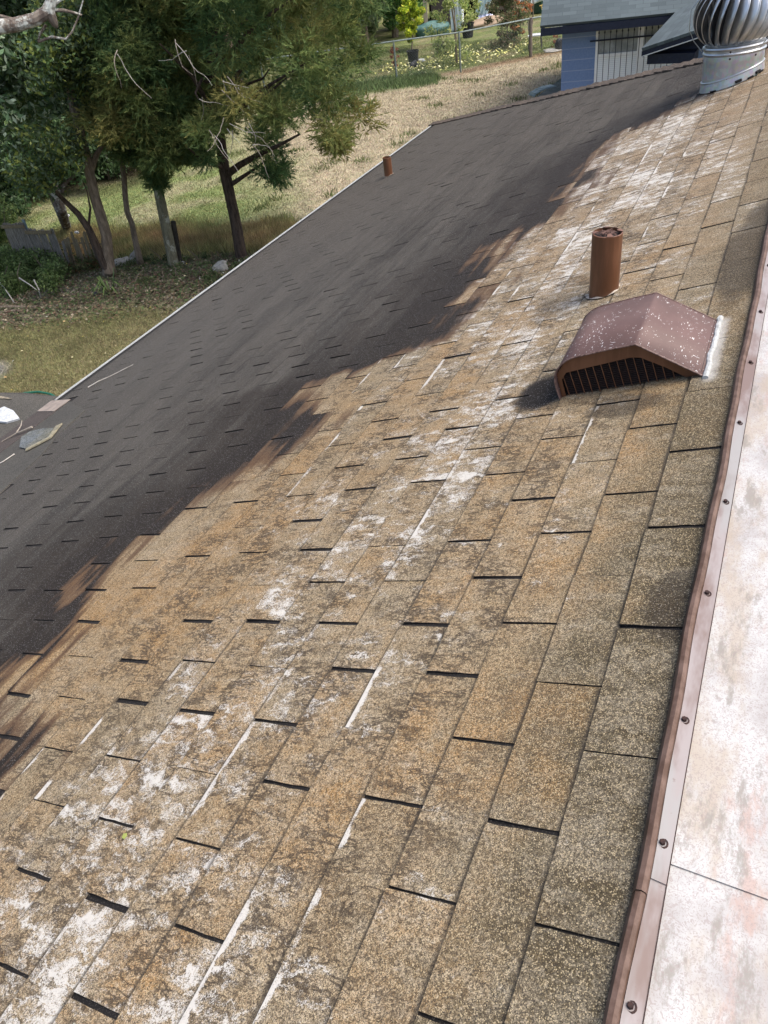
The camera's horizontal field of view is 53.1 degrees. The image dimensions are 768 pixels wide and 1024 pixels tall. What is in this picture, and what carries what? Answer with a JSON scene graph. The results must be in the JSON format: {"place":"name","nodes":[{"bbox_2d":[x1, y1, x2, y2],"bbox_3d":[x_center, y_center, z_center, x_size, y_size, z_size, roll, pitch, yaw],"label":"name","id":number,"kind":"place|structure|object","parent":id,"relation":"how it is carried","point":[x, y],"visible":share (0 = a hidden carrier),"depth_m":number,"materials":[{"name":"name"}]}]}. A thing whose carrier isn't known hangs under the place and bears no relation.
{"place":"outdoors","nodes":[
{"label":"outdoors","id":0,"kind":"place"},
{"bbox_2d":[0,0,83,42],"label":"dead limb","id":1,"kind":"object","parent":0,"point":[47,10],"visible":1,"depth_m":7.05,"materials":[{"name":"grey wood"}]},
{"bbox_2d":[0,248,250,395],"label":"short lawn grass","id":2,"kind":"structure","parent":0,"point":[32,357],"depth_m":12.49,"materials":[{"name":"green plant"}]},
{"bbox_2d":[0,0,561,395],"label":"lawn","id":3,"kind":"structure","parent":0,"point":[383,34],"depth_m":18.66,"materials":[{"name":"plant"}]},
{"bbox_2d":[0,309,19,313],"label":"cut branch","id":4,"kind":"object","parent":3,"relation":"on","point":[9,310],"visible":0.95,"depth_m":13.69,"materials":[{"name":"grey plant"}]},
{"bbox_2d":[0,193,20,244],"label":"leafy bush","id":5,"kind":"object","parent":3,"relation":"on","point":[5,213],"visible":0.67,"depth_m":16.86,"materials":[{"name":"green plant"}]},
{"bbox_2d":[0,305,36,308],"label":"cut branch","id":6,"kind":"object","parent":3,"relation":"on","point":[14,306],"visible":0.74,"depth_m":13.79,"materials":[{"name":"grey plant"}]},
{"bbox_2d":[0,119,65,219],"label":"understorey bush","id":7,"kind":"object","parent":3,"relation":"on","point":[17,202],"visible":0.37,"depth_m":18.39,"materials":[{"name":"green plant"}]},
{"bbox_2d":[0,118,68,193],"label":"understorey bush","id":8,"kind":"object","parent":3,"relation":"on","point":[6,143],"visible":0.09,"depth_m":18.44,"materials":[{"name":"green plant"}]},
{"bbox_2d":[0,242,71,297],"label":"vine thicket","id":9,"kind":"object","parent":3,"relation":"on","point":[49,273],"visible":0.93,"depth_m":14.41,"materials":[{"name":"green plant"}]},
{"bbox_2d":[0,0,78,156],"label":"broadleaf tree","id":10,"kind":"object","parent":3,"relation":"on","point":[18,99],"visible":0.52,"depth_m":12.40,"materials":[{"name":"green plant"}]},
{"bbox_2d":[24,391,54,395],"bbox_3d":[-4.793,-1.537,10.877,1.567,0.042,0.438,19,46,30],"label":"garden hose","id":11,"kind":"object","parent":3,"relation":"on","point":[42,392],"visible":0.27,"depth_m":11.14,"materials":[{"name":"green rubber"}]},
{"bbox_2d":[0,219,101,266],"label":"plank fence","id":12,"kind":"object","parent":3,"relation":"on","point":[20,235],"visible":0.57,"depth_m":15.05,"materials":[{"name":"grey wood"}]},
{"bbox_2d":[0,107,106,205],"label":"understorey bush","id":13,"kind":"object","parent":3,"relation":"on","point":[91,148],"visible":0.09,"depth_m":19.24,"materials":[{"name":"green plant"}]},
{"bbox_2d":[0,0,116,277],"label":"forked tree","id":14,"kind":"object","parent":3,"relation":"on","point":[26,167],"visible":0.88,"depth_m":12.16,"materials":[{"name":"green plant"}]},
{"bbox_2d":[46,181,70,230],"bbox_3d":[-6.853,-6.422,16.180,0.241,1.660,2.220,-21,40,-15],"label":"leaning snag","id":15,"kind":"object","parent":3,"relation":"on","point":[58,204],"visible":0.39,"depth_m":15.34,"materials":[{"name":"grey wood"}]},
{"bbox_2d":[2,97,131,190],"bbox_3d":[-8.220,-9.951,20.423,4.082,2.073,4.501,11,43,23],"label":"understorey bush","id":16,"kind":"object","parent":3,"relation":"on","point":[116,170],"visible":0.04,"depth_m":19.85,"materials":[{"name":"green plant"}]},
{"bbox_2d":[47,248,100,273],"bbox_3d":[-6.180,-5.010,15.229,1.832,0.602,1.110,11,43,23],"label":"creeper","id":17,"kind":"object","parent":3,"relation":"on","point":[87,262],"visible":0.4,"depth_m":14.85,"materials":[{"name":"green plant"}]},
{"bbox_2d":[33,117,118,179],"bbox_3d":[-7.740,-9.773,20.280,3.474,2.126,3.846,11,43,23],"label":"understorey bush","id":18,"kind":"object","parent":3,"relation":"on","point":[100,175],"visible":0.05,"depth_m":20.18,"materials":[{"name":"green plant"}]},
{"bbox_2d":[44,99,149,184],"bbox_3d":[-7.357,-10.150,20.729,3.337,1.930,4.437,-10,39,-2],"label":"understorey bush","id":19,"kind":"object","parent":3,"relation":"on","point":[101,160],"visible":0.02,"depth_m":20.12,"materials":[{"name":"green plant"}]},
{"bbox_2d":[91,268,124,295],"bbox_3d":[-4.976,-4.024,13.682,0.773,0.471,0.691,-5,39,4],"label":"palm seedling","id":20,"kind":"object","parent":3,"relation":"on","point":[104,288],"visible":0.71,"depth_m":13.65,"materials":[{"name":"green plant"}]},
{"bbox_2d":[78,3,143,264],"bbox_3d":[-4.463,-6.381,13.572,2.147,4.522,1.558,48,65,46],"label":"young tree","id":21,"kind":"object","parent":3,"relation":"on","point":[138,253],"visible":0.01,"depth_m":14.06,"materials":[{"name":"green plant"}]},
{"bbox_2d":[114,256,129,266],"bbox_3d":[-5.103,-4.832,14.976,0.404,0.232,0.232,-28,42,-22],"label":"concrete chunk","id":22,"kind":"object","parent":3,"relation":"on","point":[119,260],"visible":0.46,"depth_m":14.90,"materials":[{"name":"grey concrete"}]},
{"bbox_2d":[4,251,239,389],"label":"fallen leaves","id":23,"kind":"object","parent":3,"relation":"on","point":[103,321],"visible":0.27,"depth_m":13.10,"materials":[{"name":"brown plant"}]},
{"bbox_2d":[0,250,255,331],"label":"leaf litter","id":24,"kind":"object","parent":3,"relation":"on","point":[90,288],"visible":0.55,"depth_m":13.79,"materials":[{"name":"brown plant"}]},
{"bbox_2d":[130,251,135,261],"bbox_3d":[-4.855,-4.947,15.009,0.238,0.344,0.130,-23,41,-17],"label":"concrete chunk","id":25,"kind":"object","parent":3,"relation":"on","point":[132,254],"visible":0.37,"depth_m":14.92,"materials":[{"name":"grey concrete"}]},
{"bbox_2d":[60,0,214,266],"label":"cedar tree","id":26,"kind":"object","parent":3,"relation":"on","point":[138,130],"visible":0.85,"depth_m":12.01,"materials":[{"name":"green plant"}]},
{"bbox_2d":[4,208,298,259],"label":"tall weeds","id":27,"kind":"object","parent":3,"relation":"on","point":[192,235],"visible":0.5,"depth_m":15.65,"materials":[{"name":"green plant"}]},
{"bbox_2d":[171,221,181,261],"bbox_3d":[-3.896,-4.934,14.389,0.184,0.975,0.247,11,43,23],"label":"post","id":28,"kind":"object","parent":3,"relation":"on","point":[175,236],"visible":0.6,"depth_m":14.28,"materials":[{"name":"wood"}]},
{"bbox_2d":[114,248,247,285],"bbox_3d":[-3.804,-4.482,14.231,3.434,0.511,1.700,5,41,16],"label":"ivy patch","id":29,"kind":"object","parent":3,"relation":"on","point":[149,259],"visible":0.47,"depth_m":14.25,"materials":[{"name":"green plant"}]},
{"bbox_2d":[166,21,238,89],"bbox_3d":[-7.085,-16.331,23.108,5.000,8.636,5.455,-27,42,-22],"label":"forest tree","id":30,"kind":"object","parent":3,"relation":"on","point":[219,58],"depth_m":24.60,"materials":[{"name":"green plant"}]},
{"bbox_2d":[211,260,228,271],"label":"rock","id":31,"kind":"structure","parent":3,"relation":"on","point":[221,265],"depth_m":13.92,"materials":[{"name":"grey stone"}]},
{"bbox_2d":[198,28,272,67],"bbox_3d":[-6.883,-20.623,27.412,6.657,10.016,5.719,11,43,23],"label":"forest tree","id":32,"kind":"object","parent":3,"relation":"on","point":[238,39],"depth_m":28.50,"materials":[{"name":"green plant"}]},
{"bbox_2d":[192,3,286,89],"bbox_3d":[-5.509,-17.623,24.741,4.738,8.238,4.964,-3,39,7],"label":"forest tree","id":33,"kind":"object","parent":3,"relation":"on","point":[247,71],"visible":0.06,"depth_m":25.92,"materials":[{"name":"green plant"}]},
{"bbox_2d":[114,0,394,259],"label":"cedar tree","id":34,"kind":"object","parent":3,"relation":"on","point":[226,102],"visible":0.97,"depth_m":11.92,"materials":[{"name":"green plant"}]},
{"bbox_2d":[250,0,335,48],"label":"forest tree","id":35,"kind":"object","parent":3,"relation":"on","point":[301,17],"visible":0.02,"depth_m":33.33,"materials":[{"name":"green plant"}]},
{"bbox_2d":[348,0,387,46],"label":"cedar shrub","id":36,"kind":"object","parent":3,"relation":"on","point":[369,29],"visible":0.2,"depth_m":29.56,"materials":[{"name":"green plant"}]},
{"bbox_2d":[0,42,767,1023],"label":"shingle roof house","id":37,"kind":"structure","parent":3,"relation":"on","point":[382,622],"depth_m":1.86,"materials":[{"name":"brown"}]},
{"bbox_2d":[0,407,19,422],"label":"foam piece","id":38,"kind":"object","parent":37,"relation":"on","point":[7,415],"visible":1,"depth_m":5.62,"materials":[{"name":"white plastic"}]},
{"bbox_2d":[1,421,32,441],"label":"twig","id":39,"kind":"object","parent":37,"relation":"on","point":[26,429],"visible":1,"depth_m":5.25,"materials":[{"name":"wood"}]},
{"bbox_2d":[88,365,131,387],"bbox_3d":[-1.994,-0.993,5.605,0.360,0.098,0.018,-14,39,-7],"label":"twig","id":40,"kind":"object","parent":37,"relation":"on","point":[107,377],"visible":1,"depth_m":5.60,"materials":[{"name":"beige wood"}]},
{"bbox_2d":[383,156,392,177],"bbox_3d":[0.046,-3.740,8.437,0.116,0.296,0.116,11,43,23],"label":"vent pipe","id":41,"kind":"object","parent":37,"relation":"on","point":[387,164],"visible":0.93,"depth_m":8.38,"materials":[{"name":"brown metal"}]},
{"bbox_2d":[586,226,622,298],"bbox_3d":[0.855,-0.918,2.978,0.136,0.345,0.136,11,43,23],"label":"vent pipe","id":42,"kind":"object","parent":37,"relation":"on","point":[606,252],"visible":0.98,"depth_m":2.91,"materials":[{"name":"brown metal"}]},
{"bbox_2d":[554,292,723,399],"bbox_3d":[0.797,-0.509,2.394,0.445,0.220,0.392,11,43,23],"label":"box vent","id":43,"kind":"object","parent":37,"relation":"on","point":[657,336],"visible":1,"depth_m":2.32,"materials":[{"name":"metal"}]},
{"bbox_2d":[689,0,767,93],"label":"turbine vent","id":44,"kind":"object","parent":37,"relation":"on","point":[731,35],"visible":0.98,"depth_m":4.99,"materials":[{"name":"silver metal"}]},
{"bbox_2d":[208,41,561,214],"bbox_3d":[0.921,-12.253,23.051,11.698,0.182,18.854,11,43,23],"label":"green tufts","id":45,"kind":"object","parent":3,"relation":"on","point":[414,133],"visible":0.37,"depth_m":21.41,"materials":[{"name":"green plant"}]},
{"bbox_2d":[389,47,399,67],"bbox_3d":[0.402,-16.459,28.020,0.440,0.924,0.346,11,43,23],"label":"withered plant","id":46,"kind":"object","parent":3,"relation":"on","point":[392,53],"visible":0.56,"depth_m":27.96,"materials":[{"name":"brown plant"}]},
{"bbox_2d":[378,0,425,37],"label":"dark bush","id":47,"kind":"object","parent":3,"relation":"on","point":[391,21],"visible":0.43,"depth_m":33.02,"materials":[{"name":"green plant"}]},
{"bbox_2d":[259,16,561,86],"bbox_3d":[2.066,-15.729,26.356,12.573,1.290,1.137,-12,39,-4],"label":"chain link fence","id":48,"kind":"object","parent":3,"relation":"on","point":[530,19],"visible":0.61,"depth_m":26.07,"materials":[{"name":"grey metal"}]},
{"bbox_2d":[395,0,425,48],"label":"yellow bush","id":49,"kind":"object","parent":3,"relation":"on","point":[411,8],"visible":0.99,"depth_m":30.25,"materials":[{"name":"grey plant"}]},
{"bbox_2d":[406,49,418,63],"bbox_3d":[1.079,-16.896,28.510,0.475,0.410,0.475,11,43,23],"label":"plant pot","id":50,"kind":"object","parent":3,"relation":"on","point":[411,54],"visible":0.8,"depth_m":28.38,"materials":[{"name":"plastic"}]},
{"bbox_2d":[409,60,417,68],"bbox_3d":[1.070,-16.188,27.837,0.371,0.306,0.232,-25,41,-19],"label":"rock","id":51,"kind":"object","parent":3,"relation":"on","point":[412,64],"visible":0.72,"depth_m":27.74,"materials":[{"name":"grey stone"}]},
{"bbox_2d":[415,20,449,36],"bbox_3d":[2.051,-20.835,33.240,1.492,0.709,1.138,-25,42,-20],"label":"tarp heap","id":52,"kind":"object","parent":3,"relation":"on","point":[420,29],"visible":0.53,"depth_m":32.99,"materials":[{"name":"teal plastic"}]},
{"bbox_2d":[434,41,447,54],"bbox_3d":[2.205,-17.605,29.194,0.562,0.390,0.562,11,43,23],"label":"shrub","id":53,"kind":"object","parent":3,"relation":"on","point":[441,46],"visible":0.28,"depth_m":29.09,"materials":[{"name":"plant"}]},
{"bbox_2d":[423,0,477,23],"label":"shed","id":54,"kind":"structure","parent":3,"relation":"on","point":[438,6],"depth_m":34.97,"materials":[{"name":"grey wood"}]},
{"bbox_2d":[423,0,482,62],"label":"citrus tree","id":55,"kind":"object","parent":3,"relation":"on","point":[471,14],"visible":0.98,"depth_m":26.88,"materials":[{"name":"green plant"}]},
{"bbox_2d":[450,0,463,31],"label":"white sheet","id":56,"kind":"object","parent":3,"relation":"on","point":[457,12],"visible":0.51,"depth_m":32.99,"materials":[{"name":"fabric"}]},
{"bbox_2d":[375,38,540,72],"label":"yellow petals","id":57,"kind":"object","parent":3,"relation":"on","point":[453,58],"visible":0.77,"depth_m":28.05,"materials":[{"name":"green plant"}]},
{"bbox_2d":[461,22,473,37],"bbox_3d":[3.443,-19.824,31.613,0.562,0.510,0.562,11,43,23],"label":"plant pot","id":58,"kind":"object","parent":3,"relation":"on","point":[469,25],"visible":0.85,"depth_m":31.48,"materials":[{"name":"plastic"}]},
{"bbox_2d":[472,15,503,28],"bbox_3d":[4.401,-21.518,33.755,1.527,0.437,2.340,28,51,37],"label":"sand heap","id":59,"kind":"object","parent":3,"relation":"on","point":[479,23],"visible":0.46,"depth_m":33.34,"materials":[{"name":"beige sand"}]},
{"bbox_2d":[476,0,490,15],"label":"draped sheet","id":60,"kind":"object","parent":59,"relation":"on","point":[483,11],"visible":0.63,"depth_m":34.01,"materials":[{"name":"white fabric"}]},
{"bbox_2d":[484,0,530,48],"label":"bronze shrub","id":61,"kind":"object","parent":3,"relation":"on","point":[495,5],"visible":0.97,"depth_m":28.37,"materials":[{"name":"green plant"}]},
{"bbox_2d":[489,0,527,13],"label":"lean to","id":62,"kind":"object","parent":3,"relation":"on","point":[502,9],"visible":0.13,"depth_m":35.96,"materials":[{"name":"black"}]},
{"bbox_2d":[510,0,532,35],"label":"red shrub","id":63,"kind":"object","parent":3,"relation":"on","point":[530,5],"visible":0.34,"depth_m":29.36,"materials":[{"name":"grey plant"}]},
{"bbox_2d":[527,20,542,49],"bbox_3d":[5.435,-17.203,27.663,0.541,0.960,0.535,3,40,14],"label":"garden chair","id":64,"kind":"object","parent":3,"relation":"on","point":[536,34],"visible":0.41,"depth_m":27.59,"materials":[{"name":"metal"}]},
{"bbox_2d":[529,1,542,13],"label":"green bin","id":65,"kind":"object","parent":3,"relation":"on","point":[537,8],"visible":0.49,"depth_m":34.58,"materials":[{"name":"green plastic"}]},
{"bbox_2d":[537,79,560,96],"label":"concrete slab","id":66,"kind":"structure","parent":3,"relation":"on","point":[552,90],"depth_m":22.30,"materials":[{"name":"grey concrete"}]},
{"bbox_2d":[529,84,556,96],"bbox_3d":[4.417,-11.745,21.419,0.674,0.165,0.375,-16,39,-10],"label":"clear cover","id":67,"kind":"object","parent":66,"relation":"on","point":[534,92],"visible":1,"depth_m":21.36,"materials":[{"name":"plastic"}]},
{"bbox_2d":[543,48,561,52],"bbox_3d":[5.984,-16.401,27.296,0.682,0.080,0.852,-9,39,0],"label":"paving scrap","id":68,"kind":"object","parent":3,"relation":"on","point":[553,50],"visible":0.94,"depth_m":27.13,"materials":[{"name":"concrete"}]},
{"bbox_2d":[554,38,561,48],"bbox_3d":[6.275,-16.555,27.290,0.504,0.524,0.274,-17,39,-10],"label":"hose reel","id":69,"kind":"object","parent":3,"relation":"on","point":[559,41],"visible":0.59,"depth_m":27.14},
{"bbox_2d":[540,0,767,90],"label":"blue house","id":70,"kind":"structure","parent":3,"relation":"on","point":[603,40],"depth_m":16.47,"materials":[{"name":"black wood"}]},
{"bbox_2d":[594,25,674,81],"bbox_3d":[5.605,-9.960,16.865,1.890,1.320,0.120,3,40,14],"label":"window","id":71,"kind":"structure","parent":70,"relation":"in","point":[603,47],"depth_m":16.86,"materials":[{"name":"glass"}]},
{"bbox_2d":[0,35,561,283],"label":"rough dry grass","id":72,"kind":"structure","parent":0,"point":[474,56],"depth_m":21.35,"materials":[{"name":"beige plant"}]},
{"bbox_2d":[250,67,441,107],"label":"grass patch","id":73,"kind":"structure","parent":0,"point":[421,78],"depth_m":25.93,"materials":[{"name":"green plant"}]},
{"bbox_2d":[519,0,542,7],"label":"hanging sheet","id":74,"kind":"object","parent":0,"point":[536,1],"visible":0.21,"depth_m":33.47,"materials":[{"name":"white fabric"}]}
]}

